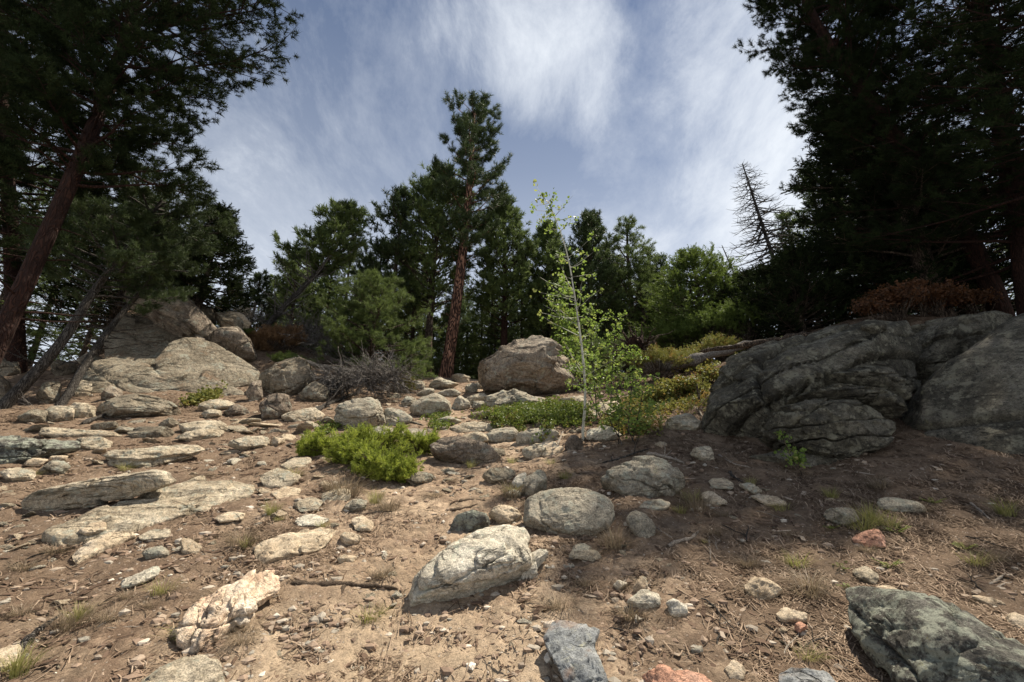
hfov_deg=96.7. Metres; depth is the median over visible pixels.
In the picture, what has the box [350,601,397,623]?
grass wisp
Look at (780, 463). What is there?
grass wisp
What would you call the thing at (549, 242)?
pine
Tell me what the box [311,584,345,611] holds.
tree root
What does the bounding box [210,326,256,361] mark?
outcrop block
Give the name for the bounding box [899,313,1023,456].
giant slab
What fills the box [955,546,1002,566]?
grass wisp
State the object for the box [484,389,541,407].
boulder
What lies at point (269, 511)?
grass tuft
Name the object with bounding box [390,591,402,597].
loose stone
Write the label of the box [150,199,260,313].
spruce
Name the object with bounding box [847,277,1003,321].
rusty bush
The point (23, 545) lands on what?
twig
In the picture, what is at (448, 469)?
loose stone
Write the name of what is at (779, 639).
twig
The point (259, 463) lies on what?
loose stone
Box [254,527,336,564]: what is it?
flat stone
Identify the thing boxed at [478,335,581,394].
boulder
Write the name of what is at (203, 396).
ground cover
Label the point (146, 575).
flat stone
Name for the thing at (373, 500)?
grass tuft
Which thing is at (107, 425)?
outcrop rubble
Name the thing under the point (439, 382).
trail rock
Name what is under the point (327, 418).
loose stone
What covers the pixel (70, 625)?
grass tuft
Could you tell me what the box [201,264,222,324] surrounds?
spruce
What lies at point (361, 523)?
flat stone
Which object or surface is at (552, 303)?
aspen
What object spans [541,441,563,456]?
flat stone
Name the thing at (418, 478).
bedrock plate
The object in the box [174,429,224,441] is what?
bedrock plate
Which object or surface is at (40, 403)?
dead brush
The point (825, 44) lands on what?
pine
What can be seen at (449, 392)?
trail rock
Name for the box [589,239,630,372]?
spruce
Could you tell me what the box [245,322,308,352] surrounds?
brown bush
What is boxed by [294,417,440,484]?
juniper bush
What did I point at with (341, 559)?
rock
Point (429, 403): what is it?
boulder
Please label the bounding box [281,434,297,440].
loose stone
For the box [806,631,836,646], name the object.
twig
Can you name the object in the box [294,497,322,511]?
flat stone
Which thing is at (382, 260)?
pine
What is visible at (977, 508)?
broken stick
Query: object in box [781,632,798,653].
twig
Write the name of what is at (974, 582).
twig
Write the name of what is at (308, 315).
spruce
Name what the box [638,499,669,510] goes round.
flat stone
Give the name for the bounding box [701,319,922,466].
layered outcrop
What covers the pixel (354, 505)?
rock
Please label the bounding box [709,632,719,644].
twig
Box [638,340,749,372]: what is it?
fallen log
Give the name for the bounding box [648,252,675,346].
spruce
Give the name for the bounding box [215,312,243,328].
outcrop block
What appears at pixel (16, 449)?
boulder
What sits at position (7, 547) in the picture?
loose stone
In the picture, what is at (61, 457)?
rock
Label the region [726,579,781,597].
grass wisp
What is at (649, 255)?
spruce
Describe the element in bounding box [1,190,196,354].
spruce
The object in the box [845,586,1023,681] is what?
lichen slab
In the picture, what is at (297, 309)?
spruce
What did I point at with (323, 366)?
dead branch
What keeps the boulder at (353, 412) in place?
on the ground at (454, 656)
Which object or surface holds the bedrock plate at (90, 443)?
on the ground at (454, 656)
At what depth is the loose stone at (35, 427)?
6.73 m
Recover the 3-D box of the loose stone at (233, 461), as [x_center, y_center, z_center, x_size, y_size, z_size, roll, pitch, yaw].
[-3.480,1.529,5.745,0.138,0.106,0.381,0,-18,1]
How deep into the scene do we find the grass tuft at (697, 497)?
4.26 m
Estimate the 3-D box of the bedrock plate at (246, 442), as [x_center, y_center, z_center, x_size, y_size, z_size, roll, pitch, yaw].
[-3.716,1.448,6.450,0.521,0.235,0.295,12,-22,-33]
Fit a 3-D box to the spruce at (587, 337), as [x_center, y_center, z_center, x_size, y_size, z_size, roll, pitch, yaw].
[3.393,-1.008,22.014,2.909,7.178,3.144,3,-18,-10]
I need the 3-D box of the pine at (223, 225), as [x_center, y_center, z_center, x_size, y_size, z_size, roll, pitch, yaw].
[-8.805,-0.712,10.862,3.075,6.327,2.986,-16,-24,40]
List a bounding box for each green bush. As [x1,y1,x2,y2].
[242,327,257,337]
[266,350,311,368]
[396,373,418,390]
[411,352,441,376]
[568,329,652,389]
[646,295,775,361]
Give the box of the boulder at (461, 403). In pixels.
[452,396,469,409]
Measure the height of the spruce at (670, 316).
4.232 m
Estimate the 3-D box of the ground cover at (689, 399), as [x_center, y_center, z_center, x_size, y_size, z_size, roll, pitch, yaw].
[3.034,1.240,9.345,2.403,2.230,5.809,-5,-19,16]
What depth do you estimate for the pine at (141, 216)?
9.76 m
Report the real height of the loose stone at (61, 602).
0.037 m
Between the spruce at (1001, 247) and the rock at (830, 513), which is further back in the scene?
the spruce at (1001, 247)
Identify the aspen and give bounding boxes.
[530,179,617,439]
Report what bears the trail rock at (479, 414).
on the ground at (454, 656)
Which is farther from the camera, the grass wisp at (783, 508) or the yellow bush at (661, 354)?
the yellow bush at (661, 354)
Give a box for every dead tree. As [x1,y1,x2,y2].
[719,246,759,336]
[728,159,850,337]
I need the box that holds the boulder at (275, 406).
[259,393,291,418]
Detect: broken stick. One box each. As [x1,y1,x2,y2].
[452,504,476,511]
[459,498,484,501]
[603,432,649,462]
[646,442,683,462]
[647,374,705,415]
[667,530,698,546]
[718,454,750,467]
[728,471,743,482]
[969,502,990,519]
[989,573,1005,583]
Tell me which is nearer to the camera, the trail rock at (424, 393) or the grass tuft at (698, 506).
the grass tuft at (698, 506)
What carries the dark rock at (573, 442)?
on the ground at (454, 656)
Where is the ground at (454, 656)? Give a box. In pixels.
[0,314,1023,681]
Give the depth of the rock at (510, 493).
4.50 m
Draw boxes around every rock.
[24,458,47,466]
[38,460,70,473]
[49,455,67,461]
[142,545,168,558]
[171,569,279,652]
[337,554,356,563]
[339,532,360,544]
[343,499,367,511]
[401,395,415,405]
[408,524,532,606]
[413,380,424,388]
[417,388,434,395]
[429,377,458,388]
[429,436,503,464]
[435,416,461,424]
[437,389,460,396]
[450,510,490,532]
[452,373,469,382]
[465,383,477,392]
[465,393,486,404]
[468,410,490,418]
[471,401,486,409]
[488,505,522,523]
[506,489,521,496]
[512,472,526,487]
[565,435,583,449]
[613,580,626,589]
[626,510,655,537]
[626,589,660,608]
[633,576,647,592]
[642,664,711,681]
[665,413,701,430]
[666,598,687,616]
[690,446,713,460]
[724,660,745,680]
[744,576,782,600]
[794,622,807,632]
[823,507,858,526]
[852,528,886,548]
[852,566,878,584]
[1005,612,1023,630]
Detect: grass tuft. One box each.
[0,593,142,632]
[0,635,59,679]
[61,598,97,622]
[109,461,137,470]
[197,523,281,548]
[238,534,258,549]
[260,500,290,515]
[296,472,366,491]
[318,470,383,497]
[358,484,386,503]
[363,491,421,511]
[467,459,477,467]
[484,479,536,498]
[502,483,522,493]
[506,456,518,463]
[555,519,658,549]
[557,470,575,478]
[589,545,610,553]
[601,573,655,589]
[665,487,716,511]
[672,488,702,501]
[743,477,763,483]
[745,563,862,592]
[763,545,818,569]
[816,483,844,498]
[832,509,885,531]
[847,499,890,525]
[848,474,897,488]
[859,508,908,529]
[904,500,939,512]
[974,495,1020,517]
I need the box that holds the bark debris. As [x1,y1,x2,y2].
[0,314,1023,681]
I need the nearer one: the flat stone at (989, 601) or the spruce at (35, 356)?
the flat stone at (989, 601)
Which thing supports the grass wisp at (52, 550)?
on the ground at (454, 656)
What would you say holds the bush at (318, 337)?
on the ground at (454, 656)
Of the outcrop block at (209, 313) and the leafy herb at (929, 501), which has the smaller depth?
the leafy herb at (929, 501)
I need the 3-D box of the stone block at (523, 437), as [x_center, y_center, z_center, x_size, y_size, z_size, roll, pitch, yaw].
[0.381,1.473,6.922,0.670,0.300,0.336,0,-18,0]
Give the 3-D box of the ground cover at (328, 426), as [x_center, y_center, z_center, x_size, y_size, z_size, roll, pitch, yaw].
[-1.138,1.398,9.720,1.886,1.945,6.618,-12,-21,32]
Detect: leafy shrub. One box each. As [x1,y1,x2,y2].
[490,406,556,443]
[567,365,672,444]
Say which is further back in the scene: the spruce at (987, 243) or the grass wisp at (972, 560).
the spruce at (987, 243)
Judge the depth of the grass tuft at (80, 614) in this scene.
2.50 m
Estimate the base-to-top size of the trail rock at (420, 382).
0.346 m
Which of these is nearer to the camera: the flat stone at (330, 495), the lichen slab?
the lichen slab
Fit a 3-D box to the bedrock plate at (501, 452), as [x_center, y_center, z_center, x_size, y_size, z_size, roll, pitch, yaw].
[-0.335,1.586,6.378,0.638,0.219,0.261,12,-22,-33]
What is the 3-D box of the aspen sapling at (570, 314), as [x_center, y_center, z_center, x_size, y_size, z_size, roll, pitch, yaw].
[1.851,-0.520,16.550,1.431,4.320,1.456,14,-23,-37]
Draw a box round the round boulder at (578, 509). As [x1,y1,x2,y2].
[523,487,614,536]
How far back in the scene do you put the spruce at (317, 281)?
21.46 m
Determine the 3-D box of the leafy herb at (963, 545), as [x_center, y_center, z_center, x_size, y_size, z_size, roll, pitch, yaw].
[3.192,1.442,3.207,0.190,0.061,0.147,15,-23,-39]
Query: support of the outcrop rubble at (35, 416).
on the ground at (454, 656)
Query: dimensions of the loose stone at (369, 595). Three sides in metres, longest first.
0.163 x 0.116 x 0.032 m
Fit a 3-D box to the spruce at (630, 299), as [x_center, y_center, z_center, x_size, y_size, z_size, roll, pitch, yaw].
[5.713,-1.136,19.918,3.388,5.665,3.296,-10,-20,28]
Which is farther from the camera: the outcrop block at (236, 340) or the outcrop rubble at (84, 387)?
the outcrop block at (236, 340)
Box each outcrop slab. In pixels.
[82,357,244,395]
[96,393,180,417]
[104,310,181,366]
[155,337,259,387]
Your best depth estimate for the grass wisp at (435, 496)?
4.62 m
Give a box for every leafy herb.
[872,558,902,566]
[879,523,910,532]
[921,497,946,502]
[953,541,976,548]
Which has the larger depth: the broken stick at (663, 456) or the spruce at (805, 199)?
the spruce at (805, 199)
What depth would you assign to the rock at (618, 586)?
2.79 m
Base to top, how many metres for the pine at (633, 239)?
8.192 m
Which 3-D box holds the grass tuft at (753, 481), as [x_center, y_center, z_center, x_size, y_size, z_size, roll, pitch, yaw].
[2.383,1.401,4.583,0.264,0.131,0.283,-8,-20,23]
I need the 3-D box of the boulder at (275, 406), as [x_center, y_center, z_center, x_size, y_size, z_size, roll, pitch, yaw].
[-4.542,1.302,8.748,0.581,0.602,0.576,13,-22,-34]
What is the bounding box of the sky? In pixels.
[0,0,1023,365]
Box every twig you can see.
[7,542,34,551]
[22,645,92,671]
[26,545,78,559]
[701,598,733,628]
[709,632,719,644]
[769,631,789,648]
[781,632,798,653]
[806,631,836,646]
[965,536,1012,548]
[965,573,984,591]
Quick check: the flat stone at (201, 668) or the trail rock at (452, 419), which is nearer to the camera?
the flat stone at (201, 668)
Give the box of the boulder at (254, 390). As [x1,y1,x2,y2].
[246,380,262,400]
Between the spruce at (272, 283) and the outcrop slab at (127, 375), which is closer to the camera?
the outcrop slab at (127, 375)
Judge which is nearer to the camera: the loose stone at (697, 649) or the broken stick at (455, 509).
the loose stone at (697, 649)
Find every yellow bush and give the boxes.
[624,331,745,380]
[642,364,720,399]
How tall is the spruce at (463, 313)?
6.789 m
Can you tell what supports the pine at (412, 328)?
on the ground at (454, 656)
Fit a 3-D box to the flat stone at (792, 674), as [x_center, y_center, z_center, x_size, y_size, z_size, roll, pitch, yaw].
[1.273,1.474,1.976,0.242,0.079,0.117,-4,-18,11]
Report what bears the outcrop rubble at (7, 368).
on the ground at (454, 656)
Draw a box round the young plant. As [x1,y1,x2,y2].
[773,430,810,474]
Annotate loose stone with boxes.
[0,485,7,490]
[0,503,16,507]
[0,522,10,526]
[0,545,15,548]
[14,534,23,539]
[22,511,35,516]
[23,425,49,430]
[28,564,46,570]
[51,599,71,603]
[91,460,105,463]
[92,447,106,453]
[114,426,133,433]
[127,419,145,422]
[142,438,159,442]
[180,538,201,553]
[220,449,240,454]
[226,458,240,464]
[227,425,251,431]
[237,453,250,456]
[239,418,260,423]
[243,430,254,433]
[247,422,280,426]
[257,461,266,465]
[258,487,270,493]
[267,428,281,433]
[270,436,284,445]
[271,510,287,516]
[277,650,283,658]
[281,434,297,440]
[295,423,312,430]
[304,421,318,428]
[314,648,324,652]
[319,416,333,422]
[329,523,339,527]
[362,602,374,608]
[363,592,374,598]
[381,551,387,558]
[389,394,401,397]
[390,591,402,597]
[440,467,454,472]
[446,471,459,474]
[517,618,531,623]
[655,441,666,446]
[691,646,702,654]
[775,626,787,633]
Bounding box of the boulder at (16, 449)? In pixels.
[0,435,80,463]
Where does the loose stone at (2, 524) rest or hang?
on the ground at (454, 656)
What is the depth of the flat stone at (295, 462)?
5.45 m
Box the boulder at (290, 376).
[258,357,315,394]
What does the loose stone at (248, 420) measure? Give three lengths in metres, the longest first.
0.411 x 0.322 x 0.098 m
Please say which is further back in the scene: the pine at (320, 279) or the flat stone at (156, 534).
the pine at (320, 279)
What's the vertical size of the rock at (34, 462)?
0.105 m
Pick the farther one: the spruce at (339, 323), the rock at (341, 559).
the spruce at (339, 323)
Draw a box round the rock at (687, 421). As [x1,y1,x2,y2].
[665,413,701,430]
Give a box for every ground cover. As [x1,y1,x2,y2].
[178,336,782,406]
[306,411,462,434]
[461,394,596,427]
[589,379,709,439]
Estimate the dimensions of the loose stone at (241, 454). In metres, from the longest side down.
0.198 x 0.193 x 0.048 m
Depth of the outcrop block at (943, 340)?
7.34 m
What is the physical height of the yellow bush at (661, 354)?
1.707 m
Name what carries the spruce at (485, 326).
on the ground at (454, 656)
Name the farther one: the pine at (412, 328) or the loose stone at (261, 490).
the pine at (412, 328)
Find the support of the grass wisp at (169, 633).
on the ground at (454, 656)
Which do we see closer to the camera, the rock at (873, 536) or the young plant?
the rock at (873, 536)
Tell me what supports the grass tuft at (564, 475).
on the ground at (454, 656)
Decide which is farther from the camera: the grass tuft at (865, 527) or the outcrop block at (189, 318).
the outcrop block at (189, 318)
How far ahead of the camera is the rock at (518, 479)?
4.87 m
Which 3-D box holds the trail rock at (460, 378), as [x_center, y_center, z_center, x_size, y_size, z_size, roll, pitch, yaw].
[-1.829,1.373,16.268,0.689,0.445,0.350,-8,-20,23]
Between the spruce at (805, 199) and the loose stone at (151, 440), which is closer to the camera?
the loose stone at (151, 440)
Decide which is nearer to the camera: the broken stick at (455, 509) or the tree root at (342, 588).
the tree root at (342, 588)
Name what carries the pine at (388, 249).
on the ground at (454, 656)
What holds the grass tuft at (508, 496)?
on the ground at (454, 656)
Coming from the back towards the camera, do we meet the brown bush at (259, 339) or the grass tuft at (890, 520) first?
the brown bush at (259, 339)
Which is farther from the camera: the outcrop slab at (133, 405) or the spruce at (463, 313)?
the spruce at (463, 313)
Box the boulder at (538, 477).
[521,469,546,496]
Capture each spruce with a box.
[0,160,67,357]
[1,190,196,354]
[25,236,93,365]
[30,209,125,356]
[58,197,169,360]
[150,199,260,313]
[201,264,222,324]
[252,273,283,328]
[266,278,311,347]
[284,265,325,350]
[286,293,333,357]
[299,270,349,359]
[317,284,352,360]
[318,249,376,359]
[334,253,381,366]
[379,266,425,371]
[408,314,458,374]
[432,275,479,378]
[433,307,460,371]
[455,292,479,377]
[455,302,498,379]
[460,271,511,377]
[463,282,501,378]
[472,316,508,379]
[497,258,539,345]
[508,310,528,338]
[526,270,564,354]
[555,243,588,341]
[561,256,611,370]
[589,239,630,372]
[603,253,642,372]
[615,256,675,349]
[616,246,656,370]
[635,262,656,330]
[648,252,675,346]
[648,291,689,349]
[706,262,838,355]
[727,235,870,341]
[773,206,817,323]
[780,103,1013,323]
[789,161,910,326]
[839,151,1015,319]
[911,123,1013,314]
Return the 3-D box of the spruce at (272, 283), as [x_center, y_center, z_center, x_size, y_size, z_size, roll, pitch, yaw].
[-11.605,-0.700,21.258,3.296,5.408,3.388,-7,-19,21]
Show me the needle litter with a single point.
(850, 674)
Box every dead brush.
[17,389,73,408]
[216,290,294,336]
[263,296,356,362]
[301,340,431,401]
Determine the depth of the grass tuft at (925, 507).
3.77 m
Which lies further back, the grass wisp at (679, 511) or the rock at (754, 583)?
the grass wisp at (679, 511)
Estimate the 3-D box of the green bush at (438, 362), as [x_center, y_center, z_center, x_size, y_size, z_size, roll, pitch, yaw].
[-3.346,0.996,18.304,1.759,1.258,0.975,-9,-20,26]
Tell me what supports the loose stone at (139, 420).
on the ground at (454, 656)
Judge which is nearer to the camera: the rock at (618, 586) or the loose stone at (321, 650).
the loose stone at (321, 650)
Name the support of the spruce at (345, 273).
on the ground at (454, 656)
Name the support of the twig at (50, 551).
on the ground at (454, 656)
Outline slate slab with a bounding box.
[543,620,608,681]
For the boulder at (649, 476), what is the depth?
4.45 m
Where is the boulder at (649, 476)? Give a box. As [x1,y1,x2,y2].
[600,455,685,497]
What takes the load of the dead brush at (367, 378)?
on the ground at (454, 656)
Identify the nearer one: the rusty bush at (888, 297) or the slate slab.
the slate slab
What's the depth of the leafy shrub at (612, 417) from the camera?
6.56 m
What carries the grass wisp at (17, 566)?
on the ground at (454, 656)
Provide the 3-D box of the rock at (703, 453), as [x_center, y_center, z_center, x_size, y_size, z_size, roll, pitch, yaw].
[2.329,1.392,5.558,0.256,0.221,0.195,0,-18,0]
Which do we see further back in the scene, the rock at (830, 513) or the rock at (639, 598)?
the rock at (830, 513)
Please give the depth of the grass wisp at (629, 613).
2.50 m
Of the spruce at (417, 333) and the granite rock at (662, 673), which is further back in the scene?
the spruce at (417, 333)
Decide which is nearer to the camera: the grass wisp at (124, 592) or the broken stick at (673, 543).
the grass wisp at (124, 592)
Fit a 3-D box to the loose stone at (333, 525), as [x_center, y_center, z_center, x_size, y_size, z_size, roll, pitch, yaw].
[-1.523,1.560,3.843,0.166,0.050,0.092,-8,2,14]
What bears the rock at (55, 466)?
on the ground at (454, 656)
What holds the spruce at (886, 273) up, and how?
on the ground at (454, 656)
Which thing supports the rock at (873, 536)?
on the ground at (454, 656)
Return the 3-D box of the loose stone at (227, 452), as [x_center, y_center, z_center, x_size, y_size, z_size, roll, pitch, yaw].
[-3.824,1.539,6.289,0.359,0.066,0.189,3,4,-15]
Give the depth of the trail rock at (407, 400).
10.58 m
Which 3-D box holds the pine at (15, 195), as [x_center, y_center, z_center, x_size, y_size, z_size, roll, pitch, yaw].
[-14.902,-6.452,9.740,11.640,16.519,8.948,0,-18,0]
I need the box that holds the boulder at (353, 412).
[334,397,385,427]
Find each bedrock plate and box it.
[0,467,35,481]
[45,406,74,421]
[75,436,112,450]
[127,426,174,437]
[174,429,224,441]
[197,399,234,410]
[228,436,269,449]
[281,407,324,421]
[372,425,392,434]
[404,428,425,435]
[405,471,433,485]
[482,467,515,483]
[493,447,505,456]
[522,443,546,458]
[589,401,619,415]
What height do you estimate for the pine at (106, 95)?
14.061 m
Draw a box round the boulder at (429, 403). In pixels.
[409,393,450,416]
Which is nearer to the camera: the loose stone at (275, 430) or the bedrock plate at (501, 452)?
the bedrock plate at (501, 452)
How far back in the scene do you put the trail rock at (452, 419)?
8.53 m
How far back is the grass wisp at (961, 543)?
3.22 m
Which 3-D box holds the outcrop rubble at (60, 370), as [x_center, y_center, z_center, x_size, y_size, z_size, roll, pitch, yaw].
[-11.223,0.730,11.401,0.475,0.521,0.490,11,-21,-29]
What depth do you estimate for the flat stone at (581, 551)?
3.23 m
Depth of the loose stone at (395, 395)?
11.99 m
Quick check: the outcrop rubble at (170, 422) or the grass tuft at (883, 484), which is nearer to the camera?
the grass tuft at (883, 484)
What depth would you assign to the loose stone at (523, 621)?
2.50 m
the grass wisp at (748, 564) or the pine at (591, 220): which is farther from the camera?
the pine at (591, 220)
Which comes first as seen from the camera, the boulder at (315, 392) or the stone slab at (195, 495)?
the stone slab at (195, 495)
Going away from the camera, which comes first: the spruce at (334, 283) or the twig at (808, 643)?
the twig at (808, 643)
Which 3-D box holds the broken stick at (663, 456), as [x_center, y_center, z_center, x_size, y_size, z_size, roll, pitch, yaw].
[1.921,1.395,5.667,0.151,0.266,0.491,17,-25,-42]
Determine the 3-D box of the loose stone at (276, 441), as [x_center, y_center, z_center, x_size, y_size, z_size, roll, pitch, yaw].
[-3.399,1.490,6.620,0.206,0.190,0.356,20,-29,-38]
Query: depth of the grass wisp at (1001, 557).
3.03 m
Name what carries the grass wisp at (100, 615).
on the ground at (454, 656)
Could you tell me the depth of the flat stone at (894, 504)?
3.83 m
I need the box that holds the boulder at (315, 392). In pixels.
[298,381,328,401]
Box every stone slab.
[20,469,175,511]
[41,475,254,546]
[102,444,204,467]
[179,420,229,432]
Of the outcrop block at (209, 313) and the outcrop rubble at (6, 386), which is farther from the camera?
the outcrop block at (209, 313)
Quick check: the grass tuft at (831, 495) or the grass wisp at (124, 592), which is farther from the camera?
the grass tuft at (831, 495)
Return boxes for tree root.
[20,607,72,651]
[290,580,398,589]
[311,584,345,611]
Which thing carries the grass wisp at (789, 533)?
on the ground at (454, 656)
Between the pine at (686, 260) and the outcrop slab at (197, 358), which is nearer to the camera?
the outcrop slab at (197, 358)
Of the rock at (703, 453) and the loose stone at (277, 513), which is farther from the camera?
the rock at (703, 453)
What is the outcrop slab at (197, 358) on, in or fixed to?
on the ground at (454, 656)
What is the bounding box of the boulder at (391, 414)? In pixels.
[383,407,412,425]
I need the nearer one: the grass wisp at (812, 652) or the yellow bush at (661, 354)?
the grass wisp at (812, 652)
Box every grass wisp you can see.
[0,556,67,571]
[2,598,55,617]
[17,541,85,554]
[58,602,156,625]
[107,583,145,599]
[132,572,188,596]
[136,597,165,608]
[139,621,203,643]
[212,622,271,647]
[223,611,282,633]
[317,518,334,526]
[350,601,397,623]
[361,562,417,578]
[424,488,447,497]
[498,586,600,613]
[562,573,606,587]
[586,591,668,621]
[648,611,683,621]
[668,503,690,513]
[699,525,730,535]
[709,508,731,516]
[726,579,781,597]
[727,550,779,568]
[768,458,788,465]
[769,498,799,511]
[775,576,843,599]
[776,639,841,661]
[777,530,807,536]
[845,541,888,552]
[952,537,979,546]
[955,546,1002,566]
[969,546,1012,560]
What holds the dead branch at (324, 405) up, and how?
on the ground at (454, 656)
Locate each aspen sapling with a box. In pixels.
[543,274,583,360]
[555,295,655,420]
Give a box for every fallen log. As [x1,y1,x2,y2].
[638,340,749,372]
[699,331,816,352]
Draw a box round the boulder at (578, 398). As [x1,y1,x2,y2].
[558,395,589,406]
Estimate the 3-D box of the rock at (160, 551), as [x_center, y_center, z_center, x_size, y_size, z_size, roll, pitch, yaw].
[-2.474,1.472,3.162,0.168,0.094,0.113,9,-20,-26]
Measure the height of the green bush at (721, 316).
2.292 m
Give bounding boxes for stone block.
[463,431,488,442]
[486,427,518,442]
[515,428,558,443]
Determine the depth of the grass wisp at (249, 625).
2.44 m
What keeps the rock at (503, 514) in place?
on the ground at (454, 656)
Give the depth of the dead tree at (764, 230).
19.99 m
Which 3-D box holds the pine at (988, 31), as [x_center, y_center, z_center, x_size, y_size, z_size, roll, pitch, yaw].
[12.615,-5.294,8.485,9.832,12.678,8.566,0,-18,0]
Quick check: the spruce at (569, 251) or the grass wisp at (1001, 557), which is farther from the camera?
the spruce at (569, 251)
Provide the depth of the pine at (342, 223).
16.64 m
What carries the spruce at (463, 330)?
on the ground at (454, 656)
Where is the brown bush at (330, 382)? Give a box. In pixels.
[312,371,353,393]
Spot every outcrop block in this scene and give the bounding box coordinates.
[101,385,122,399]
[124,288,216,341]
[201,306,216,324]
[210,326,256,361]
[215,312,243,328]
[225,311,250,329]
[911,311,1012,384]
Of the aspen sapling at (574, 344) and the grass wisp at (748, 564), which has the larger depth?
the aspen sapling at (574, 344)
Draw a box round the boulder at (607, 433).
[586,425,620,440]
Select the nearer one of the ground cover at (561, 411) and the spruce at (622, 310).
the ground cover at (561, 411)
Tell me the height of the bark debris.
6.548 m
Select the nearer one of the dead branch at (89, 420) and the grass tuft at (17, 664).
the grass tuft at (17, 664)
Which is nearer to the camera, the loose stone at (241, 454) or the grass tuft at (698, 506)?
the grass tuft at (698, 506)
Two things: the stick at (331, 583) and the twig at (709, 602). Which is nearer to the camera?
the twig at (709, 602)
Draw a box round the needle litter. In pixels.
[0,314,1023,681]
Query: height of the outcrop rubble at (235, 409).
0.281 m
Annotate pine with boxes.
[0,0,107,274]
[0,0,166,372]
[0,0,303,363]
[0,153,217,408]
[53,195,239,405]
[211,278,252,327]
[234,268,279,334]
[254,196,371,334]
[264,243,329,329]
[279,268,436,380]
[312,277,339,348]
[344,245,400,361]
[349,182,429,361]
[371,158,482,376]
[384,246,449,371]
[431,87,513,377]
[443,297,476,376]
[466,191,545,345]
[520,219,593,355]
[551,208,634,370]
[588,214,674,336]
[619,241,792,371]
[732,0,1015,316]
[776,0,1023,316]
[810,0,1023,315]
[852,0,1023,248]
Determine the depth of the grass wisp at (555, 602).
2.65 m
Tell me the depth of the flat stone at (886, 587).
2.69 m
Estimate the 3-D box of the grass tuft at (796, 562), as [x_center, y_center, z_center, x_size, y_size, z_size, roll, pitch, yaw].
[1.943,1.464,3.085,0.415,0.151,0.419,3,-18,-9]
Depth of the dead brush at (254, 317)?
16.14 m
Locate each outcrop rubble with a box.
[0,358,20,375]
[0,375,12,398]
[17,409,47,422]
[36,381,61,403]
[51,360,76,375]
[68,402,95,417]
[74,380,92,396]
[76,353,102,367]
[90,421,118,429]
[158,418,179,427]
[201,409,221,417]
[223,404,249,415]
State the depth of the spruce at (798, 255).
13.48 m
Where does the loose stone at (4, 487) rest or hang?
on the ground at (454, 656)
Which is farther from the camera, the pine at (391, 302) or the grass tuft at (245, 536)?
the pine at (391, 302)
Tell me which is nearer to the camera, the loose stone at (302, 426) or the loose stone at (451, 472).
the loose stone at (451, 472)
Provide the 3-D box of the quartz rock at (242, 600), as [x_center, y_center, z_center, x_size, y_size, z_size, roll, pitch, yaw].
[-1.599,1.509,2.566,0.352,0.353,0.588,-4,-19,13]
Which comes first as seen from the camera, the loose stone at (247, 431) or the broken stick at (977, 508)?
the broken stick at (977, 508)
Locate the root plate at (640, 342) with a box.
[603,322,684,372]
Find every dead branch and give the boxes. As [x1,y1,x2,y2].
[80,413,112,424]
[294,348,385,371]
[315,361,361,410]
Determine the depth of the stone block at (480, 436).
7.05 m
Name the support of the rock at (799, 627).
on the ground at (454, 656)
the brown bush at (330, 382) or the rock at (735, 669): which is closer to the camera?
the rock at (735, 669)
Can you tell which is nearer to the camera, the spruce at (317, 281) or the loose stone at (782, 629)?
the loose stone at (782, 629)
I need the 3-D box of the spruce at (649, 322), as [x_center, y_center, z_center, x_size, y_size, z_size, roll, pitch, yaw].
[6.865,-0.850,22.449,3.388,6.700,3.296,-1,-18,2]
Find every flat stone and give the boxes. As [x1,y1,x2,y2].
[0,644,21,670]
[38,427,121,437]
[72,531,135,563]
[121,566,159,588]
[138,529,170,540]
[141,654,224,681]
[215,512,244,522]
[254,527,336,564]
[260,468,300,487]
[271,486,300,498]
[280,457,311,469]
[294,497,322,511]
[295,514,328,526]
[321,488,350,501]
[351,515,373,530]
[450,421,496,432]
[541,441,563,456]
[569,543,600,561]
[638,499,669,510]
[701,491,727,505]
[709,478,733,489]
[739,482,761,493]
[750,494,786,506]
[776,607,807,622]
[778,667,835,681]
[877,497,926,512]
[877,585,895,588]
[972,595,1005,605]
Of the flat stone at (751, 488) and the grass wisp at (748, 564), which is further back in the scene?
the flat stone at (751, 488)
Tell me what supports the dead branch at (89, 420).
on the ground at (454, 656)
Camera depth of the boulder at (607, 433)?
6.66 m
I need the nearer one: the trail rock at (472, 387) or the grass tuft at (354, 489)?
the grass tuft at (354, 489)
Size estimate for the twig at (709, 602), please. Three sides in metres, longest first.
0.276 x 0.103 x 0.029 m
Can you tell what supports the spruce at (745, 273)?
on the ground at (454, 656)
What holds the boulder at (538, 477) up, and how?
on the ground at (454, 656)
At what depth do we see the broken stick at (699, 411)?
7.98 m
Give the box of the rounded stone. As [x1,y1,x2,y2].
[78,522,106,535]
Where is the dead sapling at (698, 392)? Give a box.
[696,384,700,401]
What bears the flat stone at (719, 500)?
on the ground at (454, 656)
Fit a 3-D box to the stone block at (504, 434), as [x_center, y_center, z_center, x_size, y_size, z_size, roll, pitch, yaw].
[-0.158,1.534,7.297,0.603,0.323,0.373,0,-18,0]
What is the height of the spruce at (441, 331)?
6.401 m
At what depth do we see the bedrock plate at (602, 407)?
9.02 m
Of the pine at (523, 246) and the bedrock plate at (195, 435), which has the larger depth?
the pine at (523, 246)
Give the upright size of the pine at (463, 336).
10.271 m

